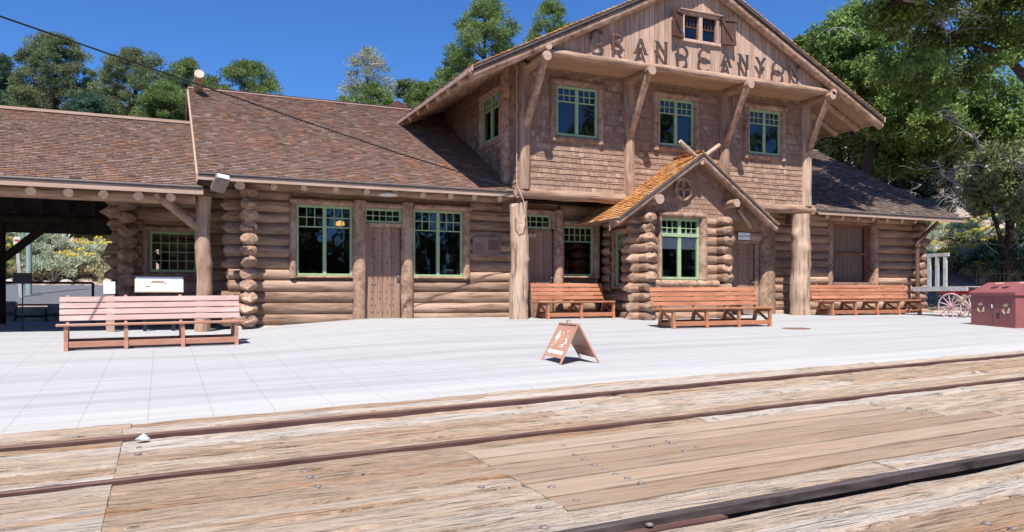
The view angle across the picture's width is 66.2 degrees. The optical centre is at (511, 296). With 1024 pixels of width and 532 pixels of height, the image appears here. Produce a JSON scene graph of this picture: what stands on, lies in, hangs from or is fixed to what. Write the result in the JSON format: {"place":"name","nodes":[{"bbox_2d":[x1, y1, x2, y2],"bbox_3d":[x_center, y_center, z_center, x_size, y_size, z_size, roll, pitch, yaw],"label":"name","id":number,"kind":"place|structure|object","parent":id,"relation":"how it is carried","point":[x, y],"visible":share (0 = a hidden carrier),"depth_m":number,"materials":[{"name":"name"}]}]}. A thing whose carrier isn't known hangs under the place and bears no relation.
{"place":"outdoors","nodes":[
{"label":"outdoors","id":0,"kind":"place"},
{"bbox_2d":[6,285,105,303],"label":"road","id":1,"kind":"structure","parent":0,"point":[47,294],"depth_m":25.37,"materials":[{"name":"asphalt"}]},
{"bbox_2d":[0,0,1023,116],"label":"sky","id":2,"kind":"structure","parent":0,"point":[307,43],"materials":[{"name":"blue"}]},
{"bbox_2d":[6,128,1023,317],"bbox_3d":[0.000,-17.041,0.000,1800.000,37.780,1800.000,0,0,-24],"label":"ground","id":3,"kind":"structure","parent":0,"point":[954,279],"depth_m":30.99,"materials":[{"name":"soil"}]},
{"bbox_2d":[0,52,28,106],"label":"pine tree","id":4,"kind":"object","parent":3,"relation":"on","point":[6,63],"visible":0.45,"depth_m":49.72,"materials":[{"name":"green plant"}]},
{"bbox_2d":[6,264,24,276],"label":"dry shrub","id":5,"kind":"object","parent":3,"relation":"on","point":[11,270],"visible":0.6,"depth_m":29.91,"materials":[{"name":"beige plant"}]},
{"bbox_2d":[6,243,25,261],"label":"flowering shrub","id":6,"kind":"object","parent":3,"relation":"on","point":[8,246],"visible":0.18,"depth_m":30.45,"materials":[{"name":"yellow plant"}]},
{"bbox_2d":[14,237,21,296],"bbox_3d":[-14.785,-0.709,23.537,0.235,2.129,0.098,0,0,-24],"label":"road sign","id":7,"kind":"object","parent":3,"relation":"on","point":[16,239],"visible":0.41,"depth_m":23.53,"materials":[{"name":"white metal"}]},
{"bbox_2d":[26,233,31,294],"bbox_3d":[-15.055,-2.421,24.489,0.170,5.388,0.170,0,0,-24],"label":"utility pole","id":8,"kind":"object","parent":3,"relation":"on","point":[29,265],"depth_m":24.43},
{"bbox_2d":[11,253,51,270],"bbox_3d":[-18.777,-1.218,30.803,1.576,1.063,1.427,0,0,-25],"label":"sagebrush","id":9,"kind":"object","parent":3,"relation":"on","point":[23,261],"visible":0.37,"depth_m":30.46,"materials":[{"name":"green plant"}]},
{"bbox_2d":[7,83,59,107],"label":"pine tree","id":10,"kind":"object","parent":3,"relation":"on","point":[40,91],"visible":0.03,"depth_m":52.35,"materials":[{"name":"green plant"}]},
{"bbox_2d":[15,233,56,242],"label":"sagebrush","id":11,"kind":"object","parent":3,"relation":"on","point":[23,234],"visible":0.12,"depth_m":32.08,"materials":[{"name":"green plant"}]},
{"bbox_2d":[21,268,51,280],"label":"dry shrub","id":12,"kind":"object","parent":3,"relation":"on","point":[44,274],"visible":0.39,"depth_m":30.38,"materials":[{"name":"beige plant"}]},
{"bbox_2d":[25,241,55,256],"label":"sagebrush","id":13,"kind":"object","parent":3,"relation":"on","point":[45,248],"visible":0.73,"depth_m":31.49,"materials":[{"name":"green plant"}]},
{"bbox_2d":[24,233,69,251],"bbox_3d":[-19.127,-2.221,32.477,1.737,1.246,1.919,0,0,-28],"label":"sagebrush","id":14,"kind":"object","parent":3,"relation":"on","point":[61,240],"visible":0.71,"depth_m":32.18,"materials":[{"name":"green plant"}]},
{"bbox_2d":[25,255,78,281],"bbox_3d":[-17.884,-0.975,30.481,1.849,1.300,1.674,0,0,19],"label":"sagebrush","id":15,"kind":"object","parent":3,"relation":"on","point":[47,262],"visible":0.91,"depth_m":30.33,"materials":[{"name":"green plant"}]},
{"bbox_2d":[1,30,107,110],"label":"pine tree","id":16,"kind":"object","parent":3,"relation":"on","point":[52,48],"visible":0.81,"depth_m":48.91,"materials":[{"name":"green plant"}]},
{"bbox_2d":[38,260,70,276],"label":"sagebrush","id":17,"kind":"object","parent":3,"relation":"on","point":[62,273],"visible":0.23,"depth_m":30.72,"materials":[{"name":"green plant"}]},
{"bbox_2d":[6,301,105,321],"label":"stone wall","id":18,"kind":"structure","parent":3,"relation":"on","point":[11,306],"depth_m":20.83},
{"bbox_2d":[54,248,100,276],"bbox_3d":[-17.410,-1.283,31.413,1.745,1.361,1.727,0,0,-34],"label":"flowering shrub","id":19,"kind":"object","parent":3,"relation":"on","point":[78,255],"visible":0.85,"depth_m":31.05,"materials":[{"name":"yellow plant"}]},
{"bbox_2d":[59,89,113,114],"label":"pine tree","id":20,"kind":"object","parent":3,"relation":"on","point":[85,101],"visible":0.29,"depth_m":43.55,"materials":[{"name":"green plant"}]},
{"bbox_2d":[67,234,106,238],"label":"green bush","id":21,"kind":"object","parent":3,"relation":"on","point":[79,235],"visible":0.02,"depth_m":34.47,"materials":[{"name":"green plant"}]},
{"bbox_2d":[68,236,111,259],"bbox_3d":[-17.262,-1.790,32.423,1.950,1.434,1.929,0,0,-25],"label":"flowering shrub","id":22,"kind":"object","parent":3,"relation":"on","point":[99,245],"visible":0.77,"depth_m":31.89,"materials":[{"name":"yellow plant"}]},
{"bbox_2d":[77,258,108,278],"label":"dry shrub","id":23,"kind":"object","parent":3,"relation":"on","point":[89,268],"visible":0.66,"depth_m":31.12,"materials":[{"name":"beige plant"}]},
{"bbox_2d":[95,265,110,278],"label":"dry shrub","id":24,"kind":"object","parent":3,"relation":"on","point":[104,270],"visible":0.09,"depth_m":30.90,"materials":[{"name":"beige plant"}]},
{"bbox_2d":[107,82,133,115],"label":"pine tree","id":25,"kind":"object","parent":3,"relation":"on","point":[124,104],"visible":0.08,"depth_m":51.50,"materials":[{"name":"green plant"}]},
{"bbox_2d":[86,45,184,118],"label":"pine tree","id":26,"kind":"object","parent":3,"relation":"on","point":[140,80],"visible":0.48,"depth_m":46.66,"materials":[{"name":"green plant"}]},
{"bbox_2d":[127,78,186,120],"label":"pine tree","id":27,"kind":"object","parent":3,"relation":"on","point":[166,93],"visible":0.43,"depth_m":45.31,"materials":[{"name":"green plant"}]},
{"bbox_2d":[146,56,214,117],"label":"pine tree","id":28,"kind":"object","parent":3,"relation":"on","point":[186,68],"visible":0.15,"depth_m":49.35,"materials":[{"name":"green plant"}]},
{"bbox_2d":[208,75,224,88],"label":"pine tree","id":29,"kind":"object","parent":3,"relation":"on","point":[215,81],"visible":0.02,"depth_m":52.76,"materials":[{"name":"green plant"}]},
{"bbox_2d":[215,58,285,94],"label":"pine tree","id":30,"kind":"object","parent":3,"relation":"on","point":[242,69],"visible":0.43,"depth_m":49.37,"materials":[{"name":"green plant"}]},
{"bbox_2d":[335,45,397,104],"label":"pine tree","id":31,"kind":"object","parent":3,"relation":"on","point":[373,61],"visible":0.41,"depth_m":49.49,"materials":[{"name":"green plant"}]},
{"bbox_2d":[335,79,399,105],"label":"pine tree","id":32,"kind":"object","parent":3,"relation":"on","point":[367,90],"visible":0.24,"depth_m":48.05,"materials":[{"name":"green plant"}]},
{"bbox_2d":[386,77,417,104],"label":"pine tree","id":33,"kind":"object","parent":3,"relation":"on","point":[406,83],"visible":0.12,"depth_m":51.53,"materials":[{"name":"green plant"}]},
{"bbox_2d":[401,80,435,107],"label":"pine tree","id":34,"kind":"object","parent":3,"relation":"on","point":[417,95],"visible":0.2,"depth_m":48.42,"materials":[{"name":"green plant"}]},
{"bbox_2d":[424,72,449,99],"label":"pine tree","id":35,"kind":"object","parent":3,"relation":"on","point":[433,82],"visible":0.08,"depth_m":51.70,"materials":[{"name":"green plant"}]},
{"bbox_2d":[435,55,472,86],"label":"pine tree","id":36,"kind":"object","parent":3,"relation":"on","point":[444,82],"visible":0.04,"depth_m":49.47,"materials":[{"name":"green plant"}]},
{"bbox_2d":[426,0,523,97],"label":"pine tree","id":37,"kind":"object","parent":3,"relation":"on","point":[490,13],"visible":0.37,"depth_m":45.16,"materials":[{"name":"green plant"}]},
{"bbox_2d":[0,312,1023,433],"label":"concrete platform","id":38,"kind":"structure","parent":3,"relation":"on","point":[47,382],"depth_m":10.91,"materials":[{"name":"concrete"}]},
{"bbox_2d":[13,273,31,330],"bbox_3d":[-9.608,0.136,15.422,0.330,1.198,0.320,0,0,-24],"label":"notice board","id":39,"kind":"object","parent":38,"relation":"on","point":[22,278],"visible":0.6,"depth_m":15.42,"materials":[{"name":"black metal"}]},
{"bbox_2d":[0,281,93,322],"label":"pipe railing","id":40,"kind":"object","parent":38,"relation":"on","point":[33,282],"visible":0.67,"depth_m":18.79,"materials":[{"name":"black metal"}]},
{"bbox_2d":[103,282,114,331],"bbox_3d":[-7.732,0.226,15.094,0.200,1.018,0.090,0,0,-24],"label":"post","id":41,"kind":"object","parent":38,"relation":"on","point":[108,289],"visible":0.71,"depth_m":15.06,"materials":[{"name":"paint"}]},
{"bbox_2d":[0,105,233,331],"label":"open shelter","id":42,"kind":"object","parent":38,"relation":"on","point":[135,190],"visible":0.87,"depth_m":16.79,"materials":[{"name":"wood"}]},
{"bbox_2d":[142,226,196,276],"bbox_3d":[-7.689,-1.017,17.791,1.252,1.140,0.129,0,0,-24],"label":"window","id":43,"kind":"structure","parent":42,"relation":"in","point":[147,231],"depth_m":17.71,"materials":[{"name":"green paint"}]},
{"bbox_2d":[56,294,244,350],"bbox_3d":[-5.780,0.393,12.688,2.714,0.845,0.700,-1,0,-26],"label":"bench","id":44,"kind":"object","parent":38,"relation":"on","point":[131,305],"visible":0.96,"depth_m":12.71,"materials":[{"name":"paint"}]},
{"bbox_2d":[134,276,183,330],"bbox_3d":[-6.927,0.171,15.434,0.881,1.138,0.146,0,0,-24],"label":"information panel","id":45,"kind":"object","parent":38,"relation":"on","point":[145,285],"visible":0.97,"depth_m":15.41,"materials":[{"name":"grey"}]},
{"bbox_2d":[541,320,599,364],"bbox_3d":[0.784,0.600,10.457,0.606,0.575,0.575,0,0,-24],"label":"sandwich board","id":46,"kind":"object","parent":38,"relation":"on","point":[565,336],"visible":1,"depth_m":10.39,"materials":[{"name":"brown wood"}]},
{"bbox_2d":[529,282,615,318],"bbox_3d":[1.408,0.092,18.464,1.965,0.845,0.700,0,0,-23],"label":"bench","id":47,"kind":"object","parent":38,"relation":"on","point":[548,314],"visible":1,"depth_m":18.50,"materials":[{"name":"orange paint"}]},
{"bbox_2d":[186,0,964,328],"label":"train station","id":48,"kind":"object","parent":38,"relation":"on","point":[630,150],"visible":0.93,"depth_m":18.75,"materials":[{"name":"wood"}]},
{"bbox_2d":[210,171,229,192],"bbox_3d":[-5.579,-2.170,14.989,0.274,0.384,0.483,0,0,-42],"label":"floodlight","id":49,"kind":"object","parent":48,"relation":"attached to","point":[220,182],"visible":1,"depth_m":14.88,"materials":[{"name":"metal"}]},
{"bbox_2d":[0,15,514,188],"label":"cable","id":50,"kind":"object","parent":48,"relation":"on","point":[6,18],"visible":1,"depth_m":13.21,"materials":[{"name":"black rubber"}]},
{"bbox_2d":[289,197,353,277],"bbox_3d":[-4.062,-1.237,16.756,1.348,1.693,0.188,0,0,-24],"label":"window","id":51,"kind":"structure","parent":48,"relation":"in","point":[294,203],"depth_m":16.69,"materials":[{"name":"green paint"}]},
{"bbox_2d":[366,227,399,317],"bbox_3d":[-2.858,-0.537,17.375,0.790,2.045,0.120,0,0,-24],"label":"door","id":52,"kind":"structure","parent":48,"relation":"in","point":[382,243],"depth_m":17.39,"materials":[{"name":"brown wood"}]},
{"bbox_2d":[366,201,402,227],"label":"window","id":53,"kind":"structure","parent":48,"relation":"in","point":[370,206],"depth_m":17.30,"materials":[{"name":"green paint"}]},
{"bbox_2d":[379,190,397,196],"bbox_3d":[-2.638,-2.260,16.729,0.410,0.230,0.410,0,0,-24],"label":"eave lamp","id":54,"kind":"object","parent":48,"relation":"hanging from","point":[387,193],"visible":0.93,"depth_m":16.65,"materials":[{"name":"white metal"}]},
{"bbox_2d":[413,203,471,278],"bbox_3d":[-1.588,-1.242,17.860,1.376,1.693,0.189,0,0,-24],"label":"window","id":55,"kind":"structure","parent":48,"relation":"in","point":[464,211],"depth_m":17.92,"materials":[{"name":"green paint"}]},
{"bbox_2d":[442,269,452,274],"bbox_3d":[-1.493,-0.561,18.281,0.200,0.130,0.200,0,0,-24],"label":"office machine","id":56,"kind":"object","parent":48,"relation":"on","point":[444,272],"visible":0.91,"depth_m":18.22,"materials":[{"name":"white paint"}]},
{"bbox_2d":[473,237,500,255],"bbox_3d":[-0.586,-1.168,18.225,0.688,0.422,0.042,0,0,-24],"label":"plaque","id":57,"kind":"object","parent":48,"relation":"attached to","point":[486,245],"visible":1,"depth_m":18.21,"materials":[{"name":"brown metal"}]},
{"bbox_2d":[478,84,499,150],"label":"window","id":58,"kind":"structure","parent":48,"relation":"in","point":[484,108],"depth_m":19.16,"materials":[{"name":"green paint"}]},
{"bbox_2d":[528,231,552,315],"bbox_3d":[0.539,-0.553,18.893,0.989,2.077,0.120,0,0,-24],"label":"door","id":59,"kind":"structure","parent":48,"relation":"in","point":[540,270],"depth_m":18.96,"materials":[{"name":"brown wood"}]},
{"bbox_2d":[527,208,555,231],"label":"window","id":60,"kind":"structure","parent":48,"relation":"in","point":[550,214],"depth_m":18.88,"materials":[{"name":"green paint"}]},
{"bbox_2d":[549,77,604,144],"bbox_3d":[1.517,-4.303,18.280,1.423,1.458,0.156,0,0,-24],"label":"window","id":61,"kind":"structure","parent":48,"relation":"in","point":[598,89],"depth_m":18.28,"materials":[{"name":"green paint"}]},
{"bbox_2d":[563,220,601,278],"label":"window","id":62,"kind":"structure","parent":48,"relation":"in","point":[594,235],"depth_m":19.43,"materials":[{"name":"green paint"}]},
{"bbox_2d":[610,228,625,288],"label":"window","id":63,"kind":"structure","parent":48,"relation":"in","point":[615,233],"depth_m":19.24,"materials":[{"name":"green paint"}]},
{"bbox_2d":[652,90,700,152],"bbox_3d":[4.062,-4.303,19.417,1.386,1.456,0.155,0,0,-24],"label":"window","id":64,"kind":"structure","parent":48,"relation":"in","point":[694,100],"depth_m":19.42,"materials":[{"name":"green paint"}]},
{"bbox_2d":[655,211,719,286],"bbox_3d":[4.086,-1.103,18.624,1.917,1.787,0.224,0,0,-24],"label":"window","id":65,"kind":"structure","parent":48,"relation":"in","point":[699,244],"depth_m":18.64,"materials":[{"name":"green paint"}]},
{"bbox_2d":[672,7,736,46],"bbox_3d":[4.438,-6.377,18.890,1.854,0.807,0.686,0,0,-24],"label":"attic window","id":66,"kind":"structure","parent":48,"relation":"in","point":[688,30],"depth_m":18.83,"materials":[{"name":"brown wood"}]},
{"bbox_2d":[732,243,753,313],"bbox_3d":[6.331,-0.479,21.503,0.698,1.929,0.120,0,0,-24],"label":"door","id":67,"kind":"structure","parent":48,"relation":"in","point":[742,265],"depth_m":21.52,"materials":[{"name":"brown wood"}]},
{"bbox_2d":[737,232,750,240],"bbox_3d":[6.157,-1.743,20.902,0.450,0.516,0.065,0,0,-24],"label":"sign","id":68,"kind":"object","parent":48,"relation":"hanging from","point":[743,236],"visible":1,"depth_m":20.88,"materials":[{"name":"white metal"}]},
{"bbox_2d":[743,102,786,161],"bbox_3d":[6.610,-4.302,20.556,1.402,1.455,0.153,0,0,-24],"label":"window","id":69,"kind":"structure","parent":48,"relation":"in","point":[748,107],"depth_m":20.57,"materials":[{"name":"green paint"}]},
{"bbox_2d":[648,286,772,328],"bbox_3d":[4.059,0.208,16.109,2.543,0.845,0.700,0,0,-19],"label":"bench","id":70,"kind":"object","parent":38,"relation":"on","point":[733,298],"visible":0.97,"depth_m":16.15,"materials":[{"name":"orange paint"}]},
{"bbox_2d":[810,284,922,315],"bbox_3d":[9.652,0.081,21.453,3.368,0.845,0.700,0,0,-20],"label":"bench","id":71,"kind":"object","parent":38,"relation":"on","point":[839,289],"visible":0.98,"depth_m":21.47,"materials":[{"name":"orange paint"}]},
{"bbox_2d":[913,253,979,317],"bbox_3d":[11.968,-0.292,20.538,2.046,1.728,2.126,0,0,-24],"label":"baggage cart","id":72,"kind":"object","parent":38,"relation":"on","point":[957,291],"visible":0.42,"depth_m":20.54,"materials":[{"name":"grey wood"}]},
{"bbox_2d":[968,282,1023,327],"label":"recycling bin","id":73,"kind":"object","parent":38,"relation":"on","point":[997,304],"visible":0.99,"depth_m":16.14,"materials":[{"name":"red paint"}]},
{"bbox_2d":[520,0,576,43],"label":"pine tree","id":74,"kind":"object","parent":3,"relation":"on","point":[547,8],"visible":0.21,"depth_m":49.49,"materials":[{"name":"green plant"}]},
{"bbox_2d":[815,135,850,165],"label":"scrub tree","id":75,"kind":"object","parent":3,"relation":"on","point":[834,154],"visible":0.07,"depth_m":40.47,"materials":[{"name":"green plant"}]},
{"bbox_2d":[813,128,892,178],"bbox_3d":[17.561,-6.696,41.027,5.044,6.558,5.016,0,0,-24],"label":"scrub tree","id":76,"kind":"object","parent":3,"relation":"on","point":[851,153],"visible":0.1,"depth_m":39.84,"materials":[{"name":"green plant"}]},
{"bbox_2d":[792,0,969,195],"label":"broadleaf tree","id":77,"kind":"object","parent":3,"relation":"on","point":[841,52],"visible":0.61,"depth_m":35.20,"materials":[{"name":"green plant"}]},
{"bbox_2d":[858,156,944,197],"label":"scrub tree","id":78,"kind":"object","parent":3,"relation":"on","point":[901,183],"visible":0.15,"depth_m":41.41,"materials":[{"name":"green plant"}]},
{"bbox_2d":[924,221,945,230],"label":"flowering shrub","id":79,"kind":"object","parent":3,"relation":"on","point":[940,226],"visible":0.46,"depth_m":36.06,"materials":[{"name":"green plant"}]},
{"bbox_2d":[925,240,945,247],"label":"flowering shrub","id":80,"kind":"object","parent":3,"relation":"on","point":[933,243],"visible":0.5,"depth_m":34.05,"materials":[{"name":"yellow plant"}]},
{"bbox_2d":[905,160,968,192],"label":"scrub tree","id":81,"kind":"object","parent":3,"relation":"on","point":[960,172],"visible":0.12,"depth_m":41.78,"materials":[{"name":"green plant"}]},
{"bbox_2d":[851,66,1023,218],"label":"broadleaf tree","id":82,"kind":"object","parent":3,"relation":"on","point":[1006,125],"visible":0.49,"depth_m":36.83,"materials":[{"name":"green plant"}]},
{"bbox_2d":[855,0,1023,114],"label":"broadleaf tree","id":83,"kind":"object","parent":3,"relation":"on","point":[981,22],"visible":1,"depth_m":25.17,"materials":[{"name":"green plant"}]},
{"bbox_2d":[927,228,953,241],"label":"sagebrush","id":84,"kind":"object","parent":3,"relation":"on","point":[932,233],"visible":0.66,"depth_m":35.11,"materials":[{"name":"green plant"}]},
{"bbox_2d":[925,247,968,273],"bbox_3d":[18.141,-1.378,32.604,1.853,1.359,1.913,0,0,19],"label":"flowering shrub","id":85,"kind":"object","parent":3,"relation":"on","point":[952,254],"visible":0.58,"depth_m":32.12,"materials":[{"name":"green plant"}]},
{"bbox_2d":[943,228,960,240],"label":"flowering shrub","id":86,"kind":"object","parent":3,"relation":"on","point":[948,233],"visible":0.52,"depth_m":34.61,"materials":[{"name":"green plant"}]},
{"bbox_2d":[941,261,963,270],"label":"sagebrush","id":87,"kind":"object","parent":3,"relation":"on","point":[955,264],"visible":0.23,"depth_m":32.52,"materials":[{"name":"green plant"}]},
{"bbox_2d":[942,239,963,246],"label":"dry shrub","id":88,"kind":"object","parent":3,"relation":"on","point":[951,242],"visible":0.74,"depth_m":34.50,"materials":[{"name":"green plant"}]},
{"bbox_2d":[899,104,1023,282],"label":"broadleaf tree","id":89,"kind":"object","parent":3,"relation":"on","point":[990,182],"visible":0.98,"depth_m":29.64,"materials":[{"name":"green plant"}]},
{"bbox_2d":[943,218,979,236],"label":"dark bush","id":90,"kind":"object","parent":3,"relation":"on","point":[954,225],"visible":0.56,"depth_m":34.40,"materials":[{"name":"green plant"}]},
{"bbox_2d":[953,210,971,219],"bbox_3d":[21.607,-3.847,37.902,0.857,0.612,1.167,-11,11,-43],"label":"rock","id":91,"kind":"object","parent":3,"relation":"on","point":[961,214],"visible":0.36,"depth_m":37.52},
{"bbox_2d":[940,241,990,265],"bbox_3d":[18.831,-1.510,32.285,2.229,1.559,2.253,0,0,25],"label":"flowering shrub","id":92,"kind":"object","parent":3,"relation":"on","point":[964,249],"visible":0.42,"depth_m":31.71,"materials":[{"name":"green plant"}]},
{"bbox_2d":[951,228,987,241],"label":"flowering shrub","id":93,"kind":"object","parent":3,"relation":"on","point":[966,235],"visible":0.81,"depth_m":33.81,"materials":[{"name":"green plant"}]},
{"bbox_2d":[941,116,1002,173],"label":"scrub tree","id":94,"kind":"object","parent":3,"relation":"on","point":[972,152],"visible":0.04,"depth_m":42.41,"materials":[{"name":"green plant"}]},
{"bbox_2d":[964,217,985,227],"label":"flowering shrub","id":95,"kind":"object","parent":3,"relation":"on","point":[980,223],"visible":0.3,"depth_m":34.40,"materials":[{"name":"yellow plant"}]},
{"bbox_2d":[959,260,1000,283],"bbox_3d":[18.292,-0.872,30.749,1.426,1.095,1.471,0,0,-27],"label":"flowering shrub","id":96,"kind":"object","parent":3,"relation":"on","point":[968,272],"visible":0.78,"depth_m":30.56,"materials":[{"name":"green plant"}]},
{"bbox_2d":[956,235,1022,249],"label":"green bush","id":97,"kind":"object","parent":3,"relation":"on","point":[990,240],"visible":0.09,"depth_m":31.81,"materials":[{"name":"green plant"}]},
{"bbox_2d":[975,226,1004,235],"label":"flowering shrub","id":98,"kind":"object","parent":3,"relation":"on","point":[988,230],"visible":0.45,"depth_m":33.68,"materials":[{"name":"yellow plant"}]},
{"bbox_2d":[965,240,1023,276],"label":"dark bush","id":99,"kind":"object","parent":3,"relation":"on","point":[982,255],"visible":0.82,"depth_m":30.23,"materials":[{"name":"green plant"}]},
{"bbox_2d":[976,270,1023,285],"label":"iron fence","id":100,"kind":"object","parent":3,"relation":"on","point":[1016,273],"visible":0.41,"depth_m":25.59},
{"bbox_2d":[996,266,1022,280],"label":"dry shrub","id":101,"kind":"object","parent":3,"relation":"on","point":[1013,270],"visible":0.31,"depth_m":30.33,"materials":[{"name":"green plant"}]},
{"bbox_2d":[1013,230,1023,243],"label":"dark bush","id":102,"kind":"object","parent":3,"relation":"on","point":[1021,235],"visible":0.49,"depth_m":31.73,"materials":[{"name":"green plant"}]},
{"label":"track bed","id":103,"kind":"structure","parent":3,"relation":"on","visible":0},
{"bbox_2d":[0,351,1023,531],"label":"timber deck","id":104,"kind":"structure","parent":103,"relation":"on","point":[454,489],"depth_m":4.97,"materials":[{"name":"wood"}]},
{"bbox_2d":[135,433,149,439],"bbox_3d":[-2.826,1.072,6.016,0.101,0.052,0.069,0,0,-3],"label":"litter scrap","id":105,"kind":"object","parent":104,"relation":"on","point":[143,436],"visible":1,"depth_m":6.00,"materials":[{"name":"paper"}]},
{"bbox_2d":[465,404,1023,511],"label":"newer deck boards","id":106,"kind":"object","parent":104,"relation":"on","point":[751,449],"visible":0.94,"depth_m":5.44,"materials":[{"name":"wood"}]},
{"bbox_2d":[0,377,1023,497],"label":"rail","id":107,"kind":"object","parent":103,"relation":"on","point":[186,473],"visible":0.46,"depth_m":5.72,"materials":[{"name":"black metal"}]},
{"bbox_2d":[0,353,1023,451],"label":"rail","id":108,"kind":"object","parent":103,"relation":"on","point":[231,428],"visible":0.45,"depth_m":7.18,"materials":[{"name":"black metal"}]},
{"bbox_2d":[553,449,1023,531],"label":"rail","id":109,"kind":"object","parent":103,"relation":"on","point":[698,515],"visible":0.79,"depth_m":4.35,"materials":[{"name":"metal"}]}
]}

